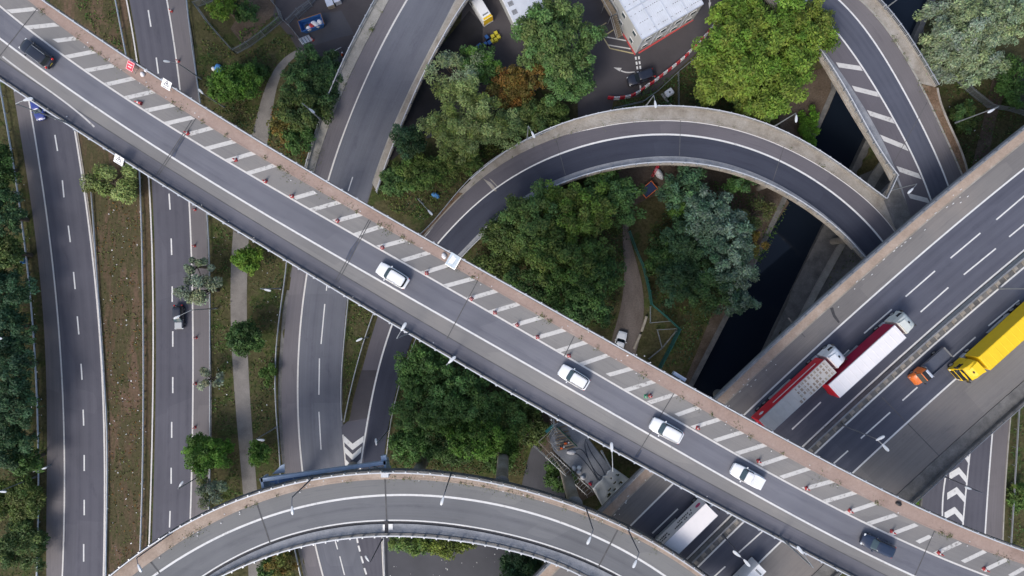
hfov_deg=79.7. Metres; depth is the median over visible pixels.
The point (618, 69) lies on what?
yard marking
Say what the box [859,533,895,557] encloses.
car
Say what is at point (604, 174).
tree
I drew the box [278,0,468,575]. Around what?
slip road
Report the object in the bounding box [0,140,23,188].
tree
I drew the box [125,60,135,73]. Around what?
road sign
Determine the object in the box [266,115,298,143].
shrub
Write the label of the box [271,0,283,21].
palisade fence
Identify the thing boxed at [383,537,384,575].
guard rail
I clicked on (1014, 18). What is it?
tree
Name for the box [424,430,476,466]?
tree
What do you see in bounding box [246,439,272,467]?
tree
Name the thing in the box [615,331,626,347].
car
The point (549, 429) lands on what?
scaffold
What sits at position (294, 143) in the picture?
tree
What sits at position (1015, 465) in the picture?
guard rail
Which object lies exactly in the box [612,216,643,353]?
service track
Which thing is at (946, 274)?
motorway viaduct
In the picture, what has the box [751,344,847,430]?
articulated lorry
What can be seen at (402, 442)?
tree
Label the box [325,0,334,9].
storage box
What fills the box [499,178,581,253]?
tree
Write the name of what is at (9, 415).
tree
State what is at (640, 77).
car
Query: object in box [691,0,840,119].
tree
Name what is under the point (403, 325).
street lamp
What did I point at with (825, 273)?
canal ledge
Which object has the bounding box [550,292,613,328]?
tree
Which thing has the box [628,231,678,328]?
palisade fence
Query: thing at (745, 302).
tree
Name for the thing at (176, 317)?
street lamp
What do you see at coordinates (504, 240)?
tree
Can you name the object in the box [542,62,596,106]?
tree
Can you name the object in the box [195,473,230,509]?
tree
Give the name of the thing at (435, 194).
tarpaulin
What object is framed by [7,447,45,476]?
tree
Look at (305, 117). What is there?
tree
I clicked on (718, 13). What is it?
tree
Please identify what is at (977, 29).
tree
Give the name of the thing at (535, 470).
underpass floor
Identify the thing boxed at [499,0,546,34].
site cabin
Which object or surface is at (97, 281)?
guard rail
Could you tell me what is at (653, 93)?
palisade fence
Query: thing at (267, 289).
street lamp
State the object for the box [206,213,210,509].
guard rail
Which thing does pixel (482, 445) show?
tree
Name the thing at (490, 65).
tree
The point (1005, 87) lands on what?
tree
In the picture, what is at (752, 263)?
canal bank
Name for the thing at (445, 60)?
tree
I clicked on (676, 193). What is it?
tree
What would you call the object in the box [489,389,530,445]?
tree
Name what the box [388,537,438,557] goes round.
tree
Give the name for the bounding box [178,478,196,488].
street lamp
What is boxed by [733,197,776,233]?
tree
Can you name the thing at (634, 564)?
street lamp
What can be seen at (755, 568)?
van
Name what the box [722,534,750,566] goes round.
street lamp
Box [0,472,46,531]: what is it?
tree
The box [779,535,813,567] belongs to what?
street lamp
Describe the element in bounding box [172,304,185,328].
car
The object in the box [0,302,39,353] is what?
tree
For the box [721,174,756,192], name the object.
tree
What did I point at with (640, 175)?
dirt floor
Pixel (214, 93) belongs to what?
tree
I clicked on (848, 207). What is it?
loop ramp
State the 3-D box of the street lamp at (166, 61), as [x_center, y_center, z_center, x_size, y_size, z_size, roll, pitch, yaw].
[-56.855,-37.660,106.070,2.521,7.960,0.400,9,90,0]
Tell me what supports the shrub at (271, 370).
on the ground at (664, 326)
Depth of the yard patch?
110.00 m
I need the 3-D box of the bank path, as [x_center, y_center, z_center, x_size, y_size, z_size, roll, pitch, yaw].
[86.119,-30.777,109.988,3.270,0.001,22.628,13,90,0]
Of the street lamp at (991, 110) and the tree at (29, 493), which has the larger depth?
the tree at (29, 493)
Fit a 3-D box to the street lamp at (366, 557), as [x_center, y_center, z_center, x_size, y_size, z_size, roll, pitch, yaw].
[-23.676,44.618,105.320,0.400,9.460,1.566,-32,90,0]
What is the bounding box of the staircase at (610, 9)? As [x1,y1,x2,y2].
[601,0,622,38]
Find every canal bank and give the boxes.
[689,81,835,386]
[761,0,935,350]
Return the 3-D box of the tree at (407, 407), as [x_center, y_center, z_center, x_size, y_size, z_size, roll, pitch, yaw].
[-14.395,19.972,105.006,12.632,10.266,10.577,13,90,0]
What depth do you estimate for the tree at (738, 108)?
103.32 m
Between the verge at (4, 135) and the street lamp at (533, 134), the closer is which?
the street lamp at (533, 134)
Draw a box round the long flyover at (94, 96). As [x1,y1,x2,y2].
[0,0,1023,575]
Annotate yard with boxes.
[273,0,372,62]
[382,537,518,575]
[426,0,732,137]
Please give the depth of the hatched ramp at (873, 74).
102.00 m
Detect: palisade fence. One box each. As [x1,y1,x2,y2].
[191,1,236,54]
[231,16,281,53]
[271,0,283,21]
[285,0,314,23]
[294,2,312,18]
[613,57,695,108]
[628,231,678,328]
[658,329,681,368]
[957,79,1023,115]
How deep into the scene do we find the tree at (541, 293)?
104.37 m
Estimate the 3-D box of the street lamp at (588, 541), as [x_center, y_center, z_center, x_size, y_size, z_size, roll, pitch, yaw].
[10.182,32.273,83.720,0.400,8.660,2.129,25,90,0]
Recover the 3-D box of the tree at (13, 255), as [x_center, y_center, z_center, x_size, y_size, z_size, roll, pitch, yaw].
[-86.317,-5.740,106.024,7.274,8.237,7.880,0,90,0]
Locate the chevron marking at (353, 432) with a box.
[341,416,383,575]
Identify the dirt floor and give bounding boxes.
[231,0,275,44]
[538,413,594,500]
[617,165,788,221]
[779,68,830,134]
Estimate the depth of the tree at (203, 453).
104.86 m
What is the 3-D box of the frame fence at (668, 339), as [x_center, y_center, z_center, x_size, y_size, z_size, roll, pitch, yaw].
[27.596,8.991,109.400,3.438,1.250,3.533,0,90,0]
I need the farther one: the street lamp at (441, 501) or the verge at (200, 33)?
the verge at (200, 33)
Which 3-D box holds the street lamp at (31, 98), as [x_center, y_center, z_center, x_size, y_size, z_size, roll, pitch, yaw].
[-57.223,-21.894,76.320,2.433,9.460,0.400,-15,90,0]
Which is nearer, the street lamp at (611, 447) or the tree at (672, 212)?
the street lamp at (611, 447)
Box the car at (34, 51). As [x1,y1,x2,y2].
[19,38,55,68]
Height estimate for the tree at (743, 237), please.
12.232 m
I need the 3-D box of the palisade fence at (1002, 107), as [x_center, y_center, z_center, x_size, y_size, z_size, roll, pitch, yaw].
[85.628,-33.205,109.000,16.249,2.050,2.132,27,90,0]
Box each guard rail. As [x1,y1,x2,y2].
[0,86,40,575]
[90,192,107,575]
[115,0,126,54]
[139,171,144,550]
[186,0,200,102]
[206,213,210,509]
[274,262,286,474]
[294,549,300,575]
[340,299,348,420]
[344,314,372,421]
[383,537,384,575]
[386,338,415,453]
[420,127,555,233]
[462,181,563,256]
[1008,410,1019,542]
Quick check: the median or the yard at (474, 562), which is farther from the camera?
the median
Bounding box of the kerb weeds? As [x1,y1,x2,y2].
[38,7,1010,565]
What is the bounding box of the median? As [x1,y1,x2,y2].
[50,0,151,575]
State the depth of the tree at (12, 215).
104.29 m
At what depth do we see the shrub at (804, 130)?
108.54 m
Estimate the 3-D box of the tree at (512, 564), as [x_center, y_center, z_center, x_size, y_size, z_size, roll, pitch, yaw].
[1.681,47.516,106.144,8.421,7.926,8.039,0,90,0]
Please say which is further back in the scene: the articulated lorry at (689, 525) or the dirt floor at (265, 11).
the dirt floor at (265, 11)
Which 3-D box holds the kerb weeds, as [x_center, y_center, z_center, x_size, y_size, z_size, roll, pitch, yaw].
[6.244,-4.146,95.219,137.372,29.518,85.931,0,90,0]
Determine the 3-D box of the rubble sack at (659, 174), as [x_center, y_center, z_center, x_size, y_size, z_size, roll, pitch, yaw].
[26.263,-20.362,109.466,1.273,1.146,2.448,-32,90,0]
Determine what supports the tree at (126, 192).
on the ground at (664, 326)
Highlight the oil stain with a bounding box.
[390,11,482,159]
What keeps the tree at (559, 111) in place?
on the ground at (664, 326)
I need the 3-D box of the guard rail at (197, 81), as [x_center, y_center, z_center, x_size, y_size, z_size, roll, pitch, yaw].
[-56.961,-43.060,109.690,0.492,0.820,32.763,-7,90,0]
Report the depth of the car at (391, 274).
79.81 m
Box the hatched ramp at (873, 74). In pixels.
[764,0,967,229]
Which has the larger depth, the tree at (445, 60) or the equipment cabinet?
the tree at (445, 60)
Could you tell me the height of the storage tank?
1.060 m
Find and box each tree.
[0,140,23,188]
[0,188,29,240]
[0,235,33,274]
[0,268,40,311]
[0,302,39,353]
[0,335,38,396]
[0,385,43,439]
[0,423,39,470]
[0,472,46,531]
[0,516,50,571]
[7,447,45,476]
[79,162,138,204]
[172,274,222,305]
[181,431,235,478]
[183,256,215,274]
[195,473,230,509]
[196,367,224,390]
[205,0,241,22]
[206,75,235,103]
[210,60,262,100]
[224,318,264,357]
[230,0,260,22]
[230,243,263,276]
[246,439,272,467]
[263,551,298,575]
[275,87,338,132]
[279,42,339,109]
[281,126,316,155]
[304,48,343,84]
[387,426,437,467]
[388,123,426,160]
[388,371,460,438]
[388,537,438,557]
[391,153,456,192]
[394,340,453,387]
[416,73,508,164]
[421,363,504,425]
[421,538,476,561]
[423,50,485,92]
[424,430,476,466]
[430,148,484,178]
[439,410,529,462]
[459,43,503,84]
[469,248,523,278]
[474,108,527,151]
[479,210,542,261]
[480,64,535,111]
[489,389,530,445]
[498,550,543,575]
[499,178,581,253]
[503,266,565,311]
[504,97,549,138]
[510,0,607,84]
[517,61,547,94]
[517,397,539,414]
[519,408,551,450]
[521,223,615,289]
[525,92,570,127]
[540,179,617,246]
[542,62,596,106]
[543,458,578,493]
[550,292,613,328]
[559,244,626,309]
[581,170,647,228]
[588,169,620,184]
[643,234,675,276]
[655,166,706,210]
[655,245,706,308]
[659,213,711,261]
[665,198,688,218]
[675,183,747,256]
[677,258,744,315]
[690,51,739,106]
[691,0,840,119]
[692,210,755,255]
[700,244,759,293]
[704,0,763,26]
[712,285,761,316]
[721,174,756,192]
[729,81,775,122]
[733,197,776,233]
[750,231,769,257]
[757,0,835,67]
[912,0,1009,67]
[920,35,982,85]
[952,48,1011,89]
[959,0,1023,49]
[994,53,1023,108]
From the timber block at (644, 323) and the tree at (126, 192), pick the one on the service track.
the timber block at (644, 323)
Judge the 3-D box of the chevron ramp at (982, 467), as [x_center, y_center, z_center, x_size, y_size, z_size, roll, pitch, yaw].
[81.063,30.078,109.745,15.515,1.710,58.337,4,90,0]
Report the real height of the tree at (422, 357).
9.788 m
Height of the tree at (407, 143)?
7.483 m
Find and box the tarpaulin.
[431,192,439,198]
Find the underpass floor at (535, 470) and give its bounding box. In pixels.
[522,445,564,497]
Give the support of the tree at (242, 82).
on the ground at (664, 326)
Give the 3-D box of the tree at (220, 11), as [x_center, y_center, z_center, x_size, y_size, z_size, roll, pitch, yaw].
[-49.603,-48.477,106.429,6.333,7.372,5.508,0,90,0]
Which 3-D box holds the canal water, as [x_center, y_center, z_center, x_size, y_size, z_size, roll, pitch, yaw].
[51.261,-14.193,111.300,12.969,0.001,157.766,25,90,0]
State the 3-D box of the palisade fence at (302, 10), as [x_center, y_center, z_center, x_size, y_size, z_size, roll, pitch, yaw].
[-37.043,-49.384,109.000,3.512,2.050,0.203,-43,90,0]
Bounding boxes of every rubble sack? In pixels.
[567,450,575,454]
[654,168,662,179]
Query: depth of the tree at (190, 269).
105.69 m
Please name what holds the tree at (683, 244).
on the ground at (664, 326)
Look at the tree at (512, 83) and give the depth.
104.69 m
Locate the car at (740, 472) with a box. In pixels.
[729,463,765,489]
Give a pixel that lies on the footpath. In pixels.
(238, 296)
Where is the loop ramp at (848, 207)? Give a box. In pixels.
[349,105,895,468]
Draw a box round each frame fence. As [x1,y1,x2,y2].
[649,306,669,322]
[656,328,675,348]
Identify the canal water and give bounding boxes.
[693,0,926,396]
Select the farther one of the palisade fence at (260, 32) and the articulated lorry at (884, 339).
the palisade fence at (260, 32)
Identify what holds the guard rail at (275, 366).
on the ground at (664, 326)
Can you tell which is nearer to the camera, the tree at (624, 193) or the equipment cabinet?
the equipment cabinet
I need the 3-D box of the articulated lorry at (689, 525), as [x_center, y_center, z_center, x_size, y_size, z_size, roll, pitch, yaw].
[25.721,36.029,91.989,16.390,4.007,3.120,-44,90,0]
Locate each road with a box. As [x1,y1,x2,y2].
[13,90,107,575]
[126,0,211,544]
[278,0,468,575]
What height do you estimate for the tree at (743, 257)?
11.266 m
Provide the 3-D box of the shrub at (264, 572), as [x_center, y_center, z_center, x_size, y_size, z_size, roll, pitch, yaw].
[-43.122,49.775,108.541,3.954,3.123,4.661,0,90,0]
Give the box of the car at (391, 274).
[376,262,409,288]
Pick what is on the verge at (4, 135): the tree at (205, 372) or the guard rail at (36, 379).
the guard rail at (36, 379)
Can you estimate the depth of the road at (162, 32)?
110.00 m
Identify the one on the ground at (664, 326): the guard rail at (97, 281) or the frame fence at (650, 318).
the frame fence at (650, 318)
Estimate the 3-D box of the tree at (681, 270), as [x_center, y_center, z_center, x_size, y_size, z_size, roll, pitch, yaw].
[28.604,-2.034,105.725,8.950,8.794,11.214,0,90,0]
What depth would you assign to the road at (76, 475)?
110.00 m
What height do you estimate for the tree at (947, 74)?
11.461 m
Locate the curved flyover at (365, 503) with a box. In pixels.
[108,452,708,575]
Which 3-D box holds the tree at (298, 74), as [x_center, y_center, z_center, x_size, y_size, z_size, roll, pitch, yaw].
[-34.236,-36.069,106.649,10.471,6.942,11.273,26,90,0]
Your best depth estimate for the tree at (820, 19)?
98.99 m
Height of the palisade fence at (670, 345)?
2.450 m
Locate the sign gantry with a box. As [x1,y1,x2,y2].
[260,454,390,487]
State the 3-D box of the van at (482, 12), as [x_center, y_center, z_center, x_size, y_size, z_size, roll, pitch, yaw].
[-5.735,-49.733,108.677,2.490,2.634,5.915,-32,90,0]
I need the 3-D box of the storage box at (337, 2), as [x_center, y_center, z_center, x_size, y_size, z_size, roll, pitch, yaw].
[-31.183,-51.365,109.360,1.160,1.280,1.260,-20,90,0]
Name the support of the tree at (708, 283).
on the ground at (664, 326)
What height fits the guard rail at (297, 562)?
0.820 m
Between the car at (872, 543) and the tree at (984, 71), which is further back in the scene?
the tree at (984, 71)
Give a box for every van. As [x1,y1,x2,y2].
[468,0,492,26]
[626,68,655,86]
[733,557,765,575]
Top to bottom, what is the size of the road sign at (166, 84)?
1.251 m
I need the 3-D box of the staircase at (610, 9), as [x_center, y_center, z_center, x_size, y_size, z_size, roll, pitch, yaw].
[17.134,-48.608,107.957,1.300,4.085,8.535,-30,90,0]
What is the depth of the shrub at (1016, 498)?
108.41 m
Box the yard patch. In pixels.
[299,11,353,46]
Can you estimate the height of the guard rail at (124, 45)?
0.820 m
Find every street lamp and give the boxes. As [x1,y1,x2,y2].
[0,476,36,492]
[15,97,71,124]
[136,533,171,571]
[163,60,201,79]
[173,307,217,318]
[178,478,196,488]
[198,89,224,107]
[257,426,276,440]
[260,288,281,291]
[291,477,312,514]
[302,103,320,119]
[365,539,382,561]
[375,430,388,444]
[396,322,409,338]
[440,472,451,504]
[446,355,455,364]
[526,126,534,138]
[585,506,593,544]
[600,442,612,471]
[627,528,638,567]
[645,95,656,107]
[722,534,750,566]
[774,113,796,126]
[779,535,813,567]
[841,424,888,451]
[892,183,916,193]
[945,476,981,492]
[955,106,998,123]
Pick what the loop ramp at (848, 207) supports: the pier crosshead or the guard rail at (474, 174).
the guard rail at (474, 174)
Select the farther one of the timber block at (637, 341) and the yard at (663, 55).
the yard at (663, 55)
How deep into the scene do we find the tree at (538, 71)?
104.78 m
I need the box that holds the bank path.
[972,56,1011,165]
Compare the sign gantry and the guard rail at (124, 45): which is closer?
the sign gantry
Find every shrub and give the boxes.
[81,168,102,193]
[192,0,212,6]
[242,56,270,79]
[256,558,278,575]
[258,362,277,386]
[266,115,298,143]
[378,166,410,196]
[484,452,516,474]
[797,104,820,146]
[948,99,980,134]
[1006,482,1023,515]
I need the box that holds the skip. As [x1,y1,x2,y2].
[297,13,323,33]
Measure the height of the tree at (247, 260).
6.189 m
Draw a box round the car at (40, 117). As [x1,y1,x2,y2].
[30,102,46,120]
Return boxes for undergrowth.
[0,0,1023,575]
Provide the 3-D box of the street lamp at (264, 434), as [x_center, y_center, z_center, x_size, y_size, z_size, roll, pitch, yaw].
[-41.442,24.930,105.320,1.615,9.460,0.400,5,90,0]
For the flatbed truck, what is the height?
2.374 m
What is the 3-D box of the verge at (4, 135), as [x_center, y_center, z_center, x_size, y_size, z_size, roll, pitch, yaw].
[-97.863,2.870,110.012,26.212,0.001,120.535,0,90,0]
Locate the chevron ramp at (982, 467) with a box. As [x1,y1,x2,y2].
[919,418,1010,539]
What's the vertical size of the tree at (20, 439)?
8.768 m
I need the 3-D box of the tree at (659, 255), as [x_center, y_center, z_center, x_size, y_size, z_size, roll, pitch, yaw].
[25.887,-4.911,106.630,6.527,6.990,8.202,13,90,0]
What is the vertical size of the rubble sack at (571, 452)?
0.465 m
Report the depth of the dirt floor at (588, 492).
110.00 m
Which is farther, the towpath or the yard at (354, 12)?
the yard at (354, 12)
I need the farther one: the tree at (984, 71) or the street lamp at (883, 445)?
the tree at (984, 71)
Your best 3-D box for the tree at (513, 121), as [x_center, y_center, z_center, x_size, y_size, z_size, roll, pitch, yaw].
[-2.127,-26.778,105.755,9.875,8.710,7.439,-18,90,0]
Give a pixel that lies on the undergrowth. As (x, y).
(488, 148)
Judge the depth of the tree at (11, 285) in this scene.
104.11 m
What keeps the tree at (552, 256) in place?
on the ground at (664, 326)
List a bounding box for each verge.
[0,121,37,575]
[191,0,327,575]
[343,298,373,421]
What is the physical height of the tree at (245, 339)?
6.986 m
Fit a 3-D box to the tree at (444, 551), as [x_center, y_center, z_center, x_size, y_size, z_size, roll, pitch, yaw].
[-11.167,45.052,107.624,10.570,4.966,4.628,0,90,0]
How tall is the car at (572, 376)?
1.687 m
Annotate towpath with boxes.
[685,105,823,383]
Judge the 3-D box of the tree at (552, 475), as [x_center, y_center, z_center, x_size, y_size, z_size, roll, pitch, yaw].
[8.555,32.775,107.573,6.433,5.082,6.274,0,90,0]
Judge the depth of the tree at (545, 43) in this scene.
99.35 m
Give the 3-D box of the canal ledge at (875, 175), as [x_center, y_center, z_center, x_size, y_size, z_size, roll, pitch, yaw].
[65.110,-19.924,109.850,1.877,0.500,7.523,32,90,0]
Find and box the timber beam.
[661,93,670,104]
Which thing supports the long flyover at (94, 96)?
on the ground at (664, 326)
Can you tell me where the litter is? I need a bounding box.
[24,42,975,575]
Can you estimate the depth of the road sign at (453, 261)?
79.84 m
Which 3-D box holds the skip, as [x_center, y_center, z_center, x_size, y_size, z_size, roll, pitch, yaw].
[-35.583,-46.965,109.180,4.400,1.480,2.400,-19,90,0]
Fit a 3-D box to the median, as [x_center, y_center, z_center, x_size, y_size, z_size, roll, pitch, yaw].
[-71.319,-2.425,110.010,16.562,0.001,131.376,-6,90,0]
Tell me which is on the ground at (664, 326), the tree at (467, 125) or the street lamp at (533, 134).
the tree at (467, 125)
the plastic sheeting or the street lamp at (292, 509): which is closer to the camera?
the street lamp at (292, 509)
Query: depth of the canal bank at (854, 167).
109.94 m
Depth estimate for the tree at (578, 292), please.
102.00 m
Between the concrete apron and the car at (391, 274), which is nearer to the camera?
the car at (391, 274)
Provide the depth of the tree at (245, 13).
106.36 m
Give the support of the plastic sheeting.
on the pier crosshead
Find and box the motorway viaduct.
[533,125,1023,575]
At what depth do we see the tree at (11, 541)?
106.74 m
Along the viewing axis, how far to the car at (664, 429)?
79.71 m
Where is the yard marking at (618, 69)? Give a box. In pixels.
[601,0,710,88]
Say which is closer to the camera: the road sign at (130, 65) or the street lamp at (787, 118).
the road sign at (130, 65)
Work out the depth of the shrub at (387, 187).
108.06 m
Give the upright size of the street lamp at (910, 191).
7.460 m
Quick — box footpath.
[230,49,300,575]
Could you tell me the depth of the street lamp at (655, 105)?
95.74 m
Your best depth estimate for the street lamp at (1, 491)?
104.17 m
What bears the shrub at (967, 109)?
on the ground at (664, 326)
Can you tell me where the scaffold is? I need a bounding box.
[538,416,592,497]
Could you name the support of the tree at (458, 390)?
on the ground at (664, 326)
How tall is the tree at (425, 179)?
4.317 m
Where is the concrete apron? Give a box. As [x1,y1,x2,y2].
[781,170,889,331]
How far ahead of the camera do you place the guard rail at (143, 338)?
109.34 m
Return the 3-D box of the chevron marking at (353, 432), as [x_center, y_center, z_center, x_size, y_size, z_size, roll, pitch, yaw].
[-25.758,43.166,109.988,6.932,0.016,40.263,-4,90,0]
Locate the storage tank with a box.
[664,88,673,97]
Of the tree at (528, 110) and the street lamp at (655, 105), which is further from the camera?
the tree at (528, 110)
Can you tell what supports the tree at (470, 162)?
on the ground at (664, 326)
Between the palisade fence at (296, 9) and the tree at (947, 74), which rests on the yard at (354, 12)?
the palisade fence at (296, 9)
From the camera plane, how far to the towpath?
109.99 m
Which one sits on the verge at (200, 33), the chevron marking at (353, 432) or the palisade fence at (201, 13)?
the palisade fence at (201, 13)
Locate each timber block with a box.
[633,334,640,348]
[640,316,647,331]
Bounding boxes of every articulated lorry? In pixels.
[654,497,719,553]
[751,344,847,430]
[822,310,916,397]
[948,302,1023,382]
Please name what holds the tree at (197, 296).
on the ground at (664, 326)
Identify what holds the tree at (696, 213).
on the ground at (664, 326)
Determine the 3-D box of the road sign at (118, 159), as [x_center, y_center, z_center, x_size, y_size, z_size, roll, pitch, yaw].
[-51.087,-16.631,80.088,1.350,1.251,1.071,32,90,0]
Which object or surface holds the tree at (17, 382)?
on the ground at (664, 326)
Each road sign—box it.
[114,153,127,166]
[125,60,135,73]
[161,78,173,91]
[445,252,460,269]
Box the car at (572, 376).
[558,364,589,390]
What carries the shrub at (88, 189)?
on the ground at (664, 326)
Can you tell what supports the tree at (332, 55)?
on the ground at (664, 326)
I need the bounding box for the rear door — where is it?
[822,384,838,397]
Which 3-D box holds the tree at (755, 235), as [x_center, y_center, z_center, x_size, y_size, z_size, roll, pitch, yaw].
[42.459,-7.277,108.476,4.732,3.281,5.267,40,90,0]
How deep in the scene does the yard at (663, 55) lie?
110.00 m
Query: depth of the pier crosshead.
101.00 m
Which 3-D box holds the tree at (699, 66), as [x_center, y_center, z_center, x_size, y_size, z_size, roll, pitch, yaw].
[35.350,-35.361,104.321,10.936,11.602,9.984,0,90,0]
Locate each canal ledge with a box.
[798,243,845,316]
[865,162,883,187]
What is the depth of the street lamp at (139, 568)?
81.50 m
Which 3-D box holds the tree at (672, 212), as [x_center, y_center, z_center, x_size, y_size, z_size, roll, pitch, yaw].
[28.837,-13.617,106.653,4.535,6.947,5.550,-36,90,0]
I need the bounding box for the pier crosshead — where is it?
[549,422,610,487]
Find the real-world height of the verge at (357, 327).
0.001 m
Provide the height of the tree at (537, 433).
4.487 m
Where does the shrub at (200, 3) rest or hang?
on the verge at (200, 33)
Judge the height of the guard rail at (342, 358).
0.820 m
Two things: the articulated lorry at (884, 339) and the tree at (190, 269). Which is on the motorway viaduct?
the articulated lorry at (884, 339)
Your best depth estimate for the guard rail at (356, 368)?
109.31 m
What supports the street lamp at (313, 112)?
on the slip road at (384, 69)
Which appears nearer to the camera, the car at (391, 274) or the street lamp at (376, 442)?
the car at (391, 274)
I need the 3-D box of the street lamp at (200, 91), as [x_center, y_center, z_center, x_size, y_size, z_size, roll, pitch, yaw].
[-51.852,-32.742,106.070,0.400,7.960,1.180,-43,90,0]
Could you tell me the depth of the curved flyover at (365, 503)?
88.00 m
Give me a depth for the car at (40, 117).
109.07 m
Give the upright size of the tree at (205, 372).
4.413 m
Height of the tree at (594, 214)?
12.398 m
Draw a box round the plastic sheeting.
[592,468,628,504]
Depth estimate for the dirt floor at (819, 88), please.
110.00 m
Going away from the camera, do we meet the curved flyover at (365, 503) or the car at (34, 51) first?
the car at (34, 51)
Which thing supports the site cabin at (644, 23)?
on the yard at (663, 55)
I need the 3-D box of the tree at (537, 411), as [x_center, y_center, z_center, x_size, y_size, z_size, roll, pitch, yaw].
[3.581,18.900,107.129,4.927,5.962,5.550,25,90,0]
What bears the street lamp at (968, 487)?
on the chevron ramp at (982, 467)
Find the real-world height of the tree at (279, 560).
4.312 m
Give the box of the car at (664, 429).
[649,417,683,443]
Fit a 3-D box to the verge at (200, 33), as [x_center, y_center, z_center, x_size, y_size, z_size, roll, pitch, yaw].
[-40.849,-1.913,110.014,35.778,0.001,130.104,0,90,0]
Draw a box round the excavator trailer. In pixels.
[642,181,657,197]
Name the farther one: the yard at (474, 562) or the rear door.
the yard at (474, 562)
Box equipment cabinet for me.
[672,371,685,381]
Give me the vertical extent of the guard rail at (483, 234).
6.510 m
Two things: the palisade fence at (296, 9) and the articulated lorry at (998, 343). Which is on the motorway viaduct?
the articulated lorry at (998, 343)
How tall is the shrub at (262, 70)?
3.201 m
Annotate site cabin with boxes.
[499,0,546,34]
[609,0,703,52]
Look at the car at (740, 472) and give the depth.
79.88 m
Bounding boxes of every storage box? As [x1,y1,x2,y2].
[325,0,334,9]
[333,0,341,5]
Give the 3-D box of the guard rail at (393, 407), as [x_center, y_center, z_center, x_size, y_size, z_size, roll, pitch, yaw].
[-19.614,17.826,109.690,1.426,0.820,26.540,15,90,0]
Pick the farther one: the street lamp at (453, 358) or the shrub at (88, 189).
the shrub at (88, 189)
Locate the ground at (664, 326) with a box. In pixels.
[0,0,1023,575]
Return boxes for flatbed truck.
[907,347,952,384]
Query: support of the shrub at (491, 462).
on the ground at (664, 326)

